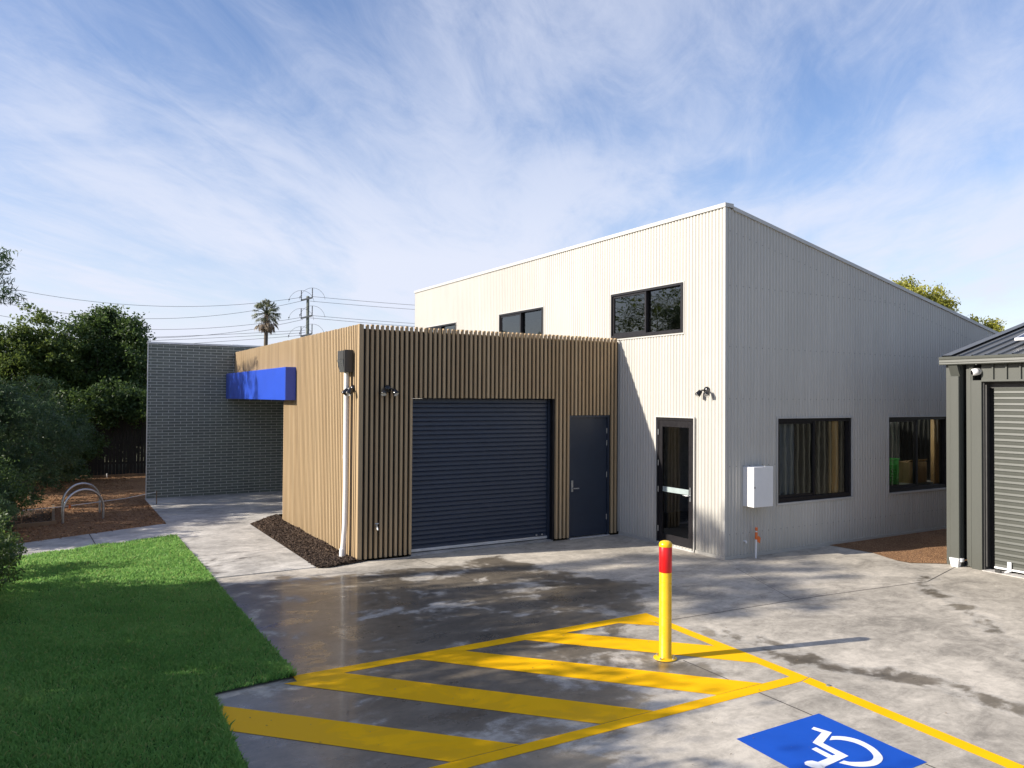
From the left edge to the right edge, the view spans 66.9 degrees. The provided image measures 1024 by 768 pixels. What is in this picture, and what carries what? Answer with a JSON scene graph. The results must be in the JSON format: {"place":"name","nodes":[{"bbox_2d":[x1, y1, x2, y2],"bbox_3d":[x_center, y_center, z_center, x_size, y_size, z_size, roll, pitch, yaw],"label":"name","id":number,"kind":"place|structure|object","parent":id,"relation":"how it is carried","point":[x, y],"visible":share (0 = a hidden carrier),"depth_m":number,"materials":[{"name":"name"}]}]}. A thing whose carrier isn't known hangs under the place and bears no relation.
{"place":"outdoors","nodes":[
{"label":"outdoors","id":0,"kind":"place"},
{"bbox_2d":[12,523,175,554],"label":"side path","id":1,"kind":"structure","parent":0,"point":[117,536],"depth_m":13.96,"materials":[{"name":"concrete"}]},
{"bbox_2d":[0,534,296,767],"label":"lawn ground","id":2,"kind":"structure","parent":0,"point":[136,681],"depth_m":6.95,"materials":[{"name":"green plant"}]},
{"bbox_2d":[0,509,27,590],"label":"leafy bush","id":3,"kind":"object","parent":2,"relation":"on","point":[9,554],"visible":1,"depth_m":10.10,"materials":[{"name":"green plant"}]},
{"bbox_2d":[86,457,617,767],"bbox_3d":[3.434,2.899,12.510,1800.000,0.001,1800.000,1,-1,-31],"label":"ground","id":4,"kind":"structure","parent":0,"point":[372,558],"depth_m":12.99,"materials":[{"name":"brown soil"}]},
{"bbox_2d":[0,299,91,414],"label":"broadleaf tree","id":5,"kind":"object","parent":4,"relation":"on","point":[27,354],"visible":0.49,"depth_m":25.43,"materials":[{"name":"green plant"}]},
{"bbox_2d":[16,318,86,387],"bbox_3d":[-16.379,0.344,28.536,5.179,5.450,4.052,0,-1,1],"label":"broadleaf tree","id":6,"kind":"object","parent":4,"relation":"on","point":[53,332],"depth_m":27.99,"materials":[{"name":"green plant"}]},
{"bbox_2d":[0,469,165,542],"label":"mulch yard","id":7,"kind":"structure","parent":4,"relation":"on","point":[137,481],"depth_m":17.61,"materials":[{"name":"brown wood"}]},
{"bbox_2d":[0,480,23,531],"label":"shrub","id":8,"kind":"object","parent":7,"relation":"on","point":[13,509],"visible":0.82,"depth_m":13.35,"materials":[{"name":"green plant"}]},
{"bbox_2d":[0,247,25,309],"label":"wattle tree","id":9,"kind":"object","parent":7,"relation":"on","point":[3,255],"visible":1,"depth_m":18.00,"materials":[{"name":"green plant"}]},
{"bbox_2d":[0,448,47,516],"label":"leafy bush","id":10,"kind":"object","parent":7,"relation":"on","point":[7,476],"visible":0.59,"depth_m":14.40,"materials":[{"name":"green plant"}]},
{"bbox_2d":[0,504,55,529],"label":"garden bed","id":11,"kind":"object","parent":7,"relation":"on","point":[42,522],"visible":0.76,"depth_m":15.91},
{"bbox_2d":[0,377,67,505],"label":"feathery shrub","id":12,"kind":"object","parent":11,"relation":"in","point":[9,415],"visible":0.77,"depth_m":16.20,"materials":[{"name":"green plant"}]},
{"bbox_2d":[1,392,89,503],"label":"feathery shrub","id":13,"kind":"object","parent":7,"relation":"on","point":[52,436],"visible":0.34,"depth_m":18.39,"materials":[{"name":"green plant"}]},
{"bbox_2d":[2,374,100,490],"bbox_3d":[-13.265,1.149,21.023,3.783,3.575,3.607,1,-1,-31],"label":"feathery shrub","id":14,"kind":"object","parent":7,"relation":"on","point":[44,396],"visible":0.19,"depth_m":21.21,"materials":[{"name":"green plant"}]},
{"bbox_2d":[3,376,112,481],"bbox_3d":[-13.947,1.351,22.643,4.148,3.211,2.335,1,-1,-31],"label":"dense shrub","id":15,"kind":"object","parent":7,"relation":"on","point":[90,456],"visible":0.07,"depth_m":23.12,"materials":[{"name":"green plant"}]},
{"bbox_2d":[61,482,100,516],"bbox_3d":[-9.311,2.506,16.766,0.048,0.749,0.837,0,-1,35],"label":"bike hoop","id":16,"kind":"object","parent":7,"relation":"on","point":[74,485],"visible":0.81,"depth_m":16.71,"materials":[{"name":"metal"}]},
{"bbox_2d":[61,488,104,522],"bbox_3d":[-8.815,2.510,15.950,0.048,0.719,0.858,0,-1,34],"label":"bike hoop","id":17,"kind":"object","parent":7,"relation":"on","point":[79,490],"visible":0.93,"depth_m":15.90,"materials":[{"name":"metal"}]},
{"bbox_2d":[21,491,156,523],"bbox_3d":[-8.963,2.678,16.821,0.244,0.350,3.338,0,-1,22],"label":"string line","id":18,"kind":"object","parent":7,"relation":"on","point":[88,503],"visible":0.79,"depth_m":16.41,"materials":[{"name":"white plastic"}]},
{"bbox_2d":[59,417,145,476],"bbox_3d":[-14.502,2.012,24.295,13.176,1.929,0.165,1,-1,-31],"label":"paling fence","id":19,"kind":"object","parent":7,"relation":"on","point":[132,453],"visible":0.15,"depth_m":25.27,"materials":[{"name":"black wood"}]},
{"bbox_2d":[83,311,156,469],"bbox_3d":[-12.886,0.236,26.223,2.863,5.602,4.636,1,-1,-31],"label":"broadleaf tree","id":20,"kind":"object","parent":7,"relation":"on","point":[129,330],"visible":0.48,"depth_m":26.43,"materials":[{"name":"green plant"}]},
{"bbox_2d":[42,303,145,470],"bbox_3d":[-14.112,0.069,25.983,3.758,5.905,5.503,1,-1,-31],"label":"broadleaf tree","id":21,"kind":"object","parent":4,"relation":"on","point":[93,327],"visible":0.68,"depth_m":26.22,"materials":[{"name":"green plant"}]},
{"bbox_2d":[145,341,283,497],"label":"brick building","id":22,"kind":"structure","parent":4,"relation":"on","point":[204,436],"depth_m":20.14,"materials":[{"name":"grey brick"}]},
{"bbox_2d":[145,491,315,577],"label":"footpath","id":23,"kind":"structure","parent":4,"relation":"on","point":[202,536],"depth_m":14.77,"materials":[{"name":"concrete"}]},
{"bbox_2d":[250,514,364,567],"bbox_3d":[-4.037,2.806,14.319,0.800,0.001,5.760,1,-1,-31],"label":"mulch bed","id":24,"kind":"object","parent":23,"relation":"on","point":[352,561],"visible":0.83,"depth_m":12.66,"materials":[{"name":"brown wood"}]},
{"bbox_2d":[251,298,280,345],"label":"palm tree","id":25,"kind":"object","parent":4,"relation":"on","point":[267,312],"visible":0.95,"depth_m":92.79,"materials":[{"name":"green plant"}]},
{"bbox_2d":[288,288,324,336],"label":"power pole","id":26,"kind":"object","parent":4,"relation":"on","point":[307,298],"visible":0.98,"depth_m":69.87,"materials":[{"name":"grey metal"}]},
{"bbox_2d":[0,315,300,329],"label":"overhead cable","id":27,"kind":"object","parent":26,"relation":"attached to","point":[197,328],"visible":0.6,"depth_m":67.61,"materials":[{"name":"black rubber"}]},
{"bbox_2d":[5,301,299,318],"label":"overhead cable","id":28,"kind":"object","parent":26,"relation":"attached to","point":[170,318],"visible":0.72,"depth_m":66.95,"materials":[{"name":"black rubber"}]},
{"bbox_2d":[8,319,302,337],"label":"overhead cable","id":29,"kind":"object","parent":26,"relation":"attached to","point":[220,333],"visible":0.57,"depth_m":68.09,"materials":[{"name":"black rubber"}]},
{"bbox_2d":[14,289,300,306],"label":"overhead cable","id":30,"kind":"object","parent":26,"relation":"attached to","point":[166,306],"visible":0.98,"depth_m":67.12,"materials":[{"name":"black rubber"}]},
{"bbox_2d":[144,330,301,337],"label":"overhead cable","id":31,"kind":"object","parent":26,"relation":"attached to","point":[225,334],"visible":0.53,"depth_m":68.12,"materials":[{"name":"black rubber"}]},
{"bbox_2d":[149,332,304,340],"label":"overhead cable","id":32,"kind":"object","parent":26,"relation":"attached to","point":[219,337],"visible":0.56,"depth_m":68.01,"materials":[{"name":"black rubber"}]},
{"bbox_2d":[203,335,301,342],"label":"overhead cable","id":33,"kind":"object","parent":26,"relation":"attached to","point":[249,339],"visible":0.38,"depth_m":68.60,"materials":[{"name":"black rubber"}]},
{"bbox_2d":[312,296,407,304],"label":"overhead cable","id":34,"kind":"object","parent":26,"relation":"attached to","point":[366,301],"visible":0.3,"depth_m":72.09,"materials":[{"name":"black rubber"}]},
{"bbox_2d":[310,315,414,323],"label":"overhead cable","id":35,"kind":"object","parent":26,"relation":"attached to","point":[360,319],"visible":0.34,"depth_m":71.91,"materials":[{"name":"black rubber"}]},
{"bbox_2d":[313,301,414,309],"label":"overhead cable","id":36,"kind":"object","parent":26,"relation":"attached to","point":[360,305],"visible":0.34,"depth_m":71.92,"materials":[{"name":"black rubber"}]},
{"bbox_2d":[315,318,414,326],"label":"overhead cable","id":37,"kind":"object","parent":26,"relation":"attached to","point":[363,322],"visible":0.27,"depth_m":72.07,"materials":[{"name":"black rubber"}]},
{"bbox_2d":[414,202,998,559],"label":"white building","id":38,"kind":"structure","parent":4,"relation":"on","point":[761,329],"depth_m":14.11,"materials":[{"name":"paint"}]},
{"bbox_2d":[427,322,456,332],"bbox_3d":[-1.970,-1.211,21.746,0.105,0.920,1.930,1,-1,-31],"label":"window","id":39,"kind":"structure","parent":38,"relation":"in","point":[453,325],"depth_m":21.50,"materials":[{"name":"grey glass"}]},
{"bbox_2d":[499,306,543,337],"bbox_3d":[0.220,-1.260,18.061,0.105,0.920,1.985,1,-1,-31],"label":"window","id":40,"kind":"structure","parent":38,"relation":"in","point":[531,320],"depth_m":17.99,"materials":[{"name":"grey glass"}]},
{"bbox_2d":[611,281,683,339],"bbox_3d":[2.475,-1.311,14.268,0.105,0.920,2.034,1,-1,-31],"label":"window","id":41,"kind":"structure","parent":38,"relation":"in","point":[654,311],"depth_m":14.22,"materials":[{"name":"black glass"}]},
{"bbox_2d":[655,416,695,552],"bbox_3d":[2.863,1.710,13.528,0.135,2.286,1.032,1,-1,-31],"label":"door","id":42,"kind":"structure","parent":38,"relation":"in","point":[661,422],"depth_m":13.60,"materials":[{"name":"black metal"}]},
{"bbox_2d":[695,387,709,396],"bbox_3d":[3.176,0.131,12.838,0.168,0.180,0.307,1,-1,-31],"label":"floodlight","id":43,"kind":"object","parent":38,"relation":"attached to","point":[706,390],"visible":1,"depth_m":12.84,"materials":[{"name":"metal"}]},
{"bbox_2d":[743,465,772,507],"bbox_3d":[4.040,1.672,12.729,0.454,0.666,0.247,1,-1,-31],"label":"meter box","id":44,"kind":"object","parent":38,"relation":"attached to","point":[757,486],"visible":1,"depth_m":12.62,"materials":[{"name":"white plastic"}]},
{"bbox_2d":[753,466,772,507],"bbox_3d":[4.098,1.677,12.632,0.454,0.652,0.021,1,-1,-31],"label":"box door","id":45,"kind":"structure","parent":44,"relation":"in","point":[762,476],"depth_m":12.62,"materials":[{"name":"white plastic"}]},
{"bbox_2d":[779,424,793,494],"bbox_3d":[4.729,1.325,13.557,0.650,1.320,0.090,1,-1,-31],"label":"curtain","id":46,"kind":"object","parent":38,"relation":"hanging from","point":[786,459],"visible":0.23,"depth_m":13.59,"materials":[{"name":"grey fabric"}]},
{"bbox_2d":[776,416,852,505],"bbox_3d":[5.334,1.328,13.715,2.031,1.494,0.136,1,-1,-31],"label":"window","id":47,"kind":"structure","parent":38,"relation":"in","point":[788,499],"depth_m":13.71,"materials":[{"name":"black metal"}]},
{"bbox_2d":[829,421,837,492],"bbox_3d":[5.857,1.693,14.124,0.180,2.140,0.070,1,-1,-31],"label":"timber post","id":48,"kind":"object","parent":38,"relation":"in","point":[833,456],"visible":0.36,"depth_m":14.09,"materials":[{"name":"brown wood"}]},
{"bbox_2d":[889,422,899,460],"bbox_3d":[7.422,1.339,15.623,1.210,1.240,0.090,1,-1,-31],"label":"curtain","id":49,"kind":"object","parent":38,"relation":"hanging from","point":[894,442],"visible":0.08,"depth_m":15.85,"materials":[{"name":"grey fabric"}]},
{"bbox_2d":[890,480,939,485],"bbox_3d":[7.730,2.430,15.573,1.900,0.920,0.635,1,-1,-31],"label":"bench","id":50,"kind":"object","parent":38,"relation":"on","point":[924,483],"visible":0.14,"depth_m":15.51,"materials":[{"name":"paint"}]},
{"bbox_2d":[890,458,899,484],"bbox_3d":[7.290,1.703,15.100,0.470,0.509,0.265,1,-1,-31],"label":"basket","id":51,"kind":"object","parent":50,"relation":"on","point":[894,471],"visible":0.29,"depth_m":15.06,"materials":[{"name":"green plastic"}]},
{"bbox_2d":[899,459,926,482],"bbox_3d":[8.020,1.738,15.612,0.580,0.466,0.380,1,-1,-31],"label":"cardboard box","id":52,"kind":"object","parent":50,"relation":"on","point":[905,471],"visible":0.82,"depth_m":15.47,"materials":[{"name":"brown cardboard"}]},
{"bbox_2d":[888,415,946,494],"bbox_3d":[7.973,1.372,15.283,2.011,1.494,0.136,1,-1,-31],"label":"window","id":53,"kind":"structure","parent":38,"relation":"in","point":[906,488],"depth_m":15.28,"materials":[{"name":"black metal"}]},
{"bbox_2d":[930,419,938,483],"bbox_3d":[8.591,1.739,15.748,0.180,2.140,0.070,1,-1,-31],"label":"curtain","id":54,"kind":"object","parent":38,"relation":"in","point":[934,427],"visible":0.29,"depth_m":15.71,"materials":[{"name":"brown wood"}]},
{"bbox_2d":[892,274,1006,331],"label":"gum tree","id":55,"kind":"object","parent":4,"relation":"on","point":[933,295],"visible":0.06,"depth_m":54.51,"materials":[{"name":"green plant"}]},
{"bbox_2d":[939,323,1023,578],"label":"shed","id":56,"kind":"structure","parent":4,"relation":"on","point":[985,460],"depth_m":11.92,"materials":[{"name":"grey metal"}]},
{"bbox_2d":[971,368,981,375],"bbox_3d":[7.141,-0.188,11.946,0.132,0.119,0.131,1,-1,-31],"label":"security camera","id":57,"kind":"object","parent":56,"relation":"attached to","point":[976,371],"visible":1,"depth_m":11.91,"materials":[{"name":"white plastic"}]},
{"bbox_2d":[994,387,1023,572],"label":"roller door","id":58,"kind":"structure","parent":56,"relation":"in","point":[1009,401],"depth_m":11.68,"materials":[{"name":"grey metal"}]},
{"bbox_2d":[226,324,617,559],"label":"timber clad building","id":59,"kind":"structure","parent":0,"point":[506,440],"depth_m":13.58,"materials":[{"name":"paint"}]},
{"bbox_2d":[341,385,354,395],"bbox_3d":[-2.606,0.100,12.367,0.168,0.180,0.307,1,-1,-31],"label":"floodlight","id":60,"kind":"object","parent":59,"relation":"attached to","point":[348,391],"visible":1,"depth_m":12.35,"materials":[{"name":"black metal"}]},
{"bbox_2d":[381,385,398,395],"bbox_3d":[-1.962,0.104,12.381,0.307,0.180,0.168,1,-1,-31],"label":"floodlight","id":61,"kind":"object","parent":59,"relation":"attached to","point":[386,389],"visible":1,"depth_m":12.38,"materials":[{"name":"black metal"}]},
{"bbox_2d":[411,399,549,551],"bbox_3d":[-0.516,1.541,13.520,2.780,2.560,0.060,1,-1,-31],"label":"roller door","id":62,"kind":"structure","parent":59,"relation":"in","point":[481,467],"depth_m":13.49,"materials":[{"name":"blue metal"}]},
{"bbox_2d":[566,415,609,538],"bbox_3d":[1.431,1.723,14.529,0.922,2.275,0.140,1,-1,-31],"label":"door","id":63,"kind":"structure","parent":59,"relation":"in","point":[588,434],"depth_m":14.53,"materials":[{"name":"metal"}]},
{"bbox_2d":[0,0,1023,398],"label":"sky","id":64,"kind":"structure","parent":0,"point":[155,154],"materials":[{"name":"blue"}]},
{"bbox_2d":[213,534,1023,767],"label":"driveway","id":65,"kind":"structure","parent":0,"point":[870,644],"depth_m":8.23,"materials":[{"name":"concrete"}]},
{"bbox_2d":[89,513,954,767],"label":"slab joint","id":66,"kind":"object","parent":65,"relation":"on","point":[699,615],"visible":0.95,"depth_m":10.06,"materials":[{"name":"grey concrete"}]},
{"bbox_2d":[223,613,1023,767],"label":"hatched bay marking","id":67,"kind":"object","parent":65,"relation":"on","point":[441,747],"visible":0.93,"depth_m":6.72,"materials":[{"name":"yellow paint"}]},
{"bbox_2d":[250,549,1006,766],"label":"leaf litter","id":68,"kind":"object","parent":65,"relation":"on","point":[620,658],"visible":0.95,"depth_m":7.71,"materials":[{"name":"brown plant"}]},
{"bbox_2d":[653,540,676,661],"bbox_3d":[1.536,2.155,7.760,0.236,1.172,0.236,1,-1,-31],"label":"bollard","id":69,"kind":"object","parent":65,"relation":"on","point":[665,602],"visible":1,"depth_m":7.71,"materials":[{"name":"yellow metal"}]},
{"bbox_2d":[755,527,760,557],"bbox_3d":[4.018,2.606,12.704,0.105,0.522,0.054,1,-1,-31],"label":"pipe stub","id":70,"kind":"object","parent":65,"relation":"on","point":[757,538],"visible":0.98,"depth_m":12.68,"materials":[{"name":"white plastic"}]},
{"bbox_2d":[737,714,925,767],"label":"accessible parking symbol","id":71,"kind":"object","parent":65,"relation":"on","point":[817,741],"visible":1,"depth_m":5.79,"materials":[{"name":"blue paint"}]},
{"bbox_2d":[832,529,965,563],"bbox_3d":[10.992,2.938,15.844,11.600,0.001,1.950,1,-1,-31],"label":"gravel strip","id":72,"kind":"object","parent":65,"relation":"on","point":[926,547],"visible":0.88,"depth_m":13.70,"materials":[{"name":"brown gravel"}]},
{"bbox_2d":[1014,333,1023,340],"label":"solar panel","id":73,"kind":"object","parent":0,"point":[1020,337],"visible":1,"depth_m":11.97,"materials":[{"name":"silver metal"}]}
]}

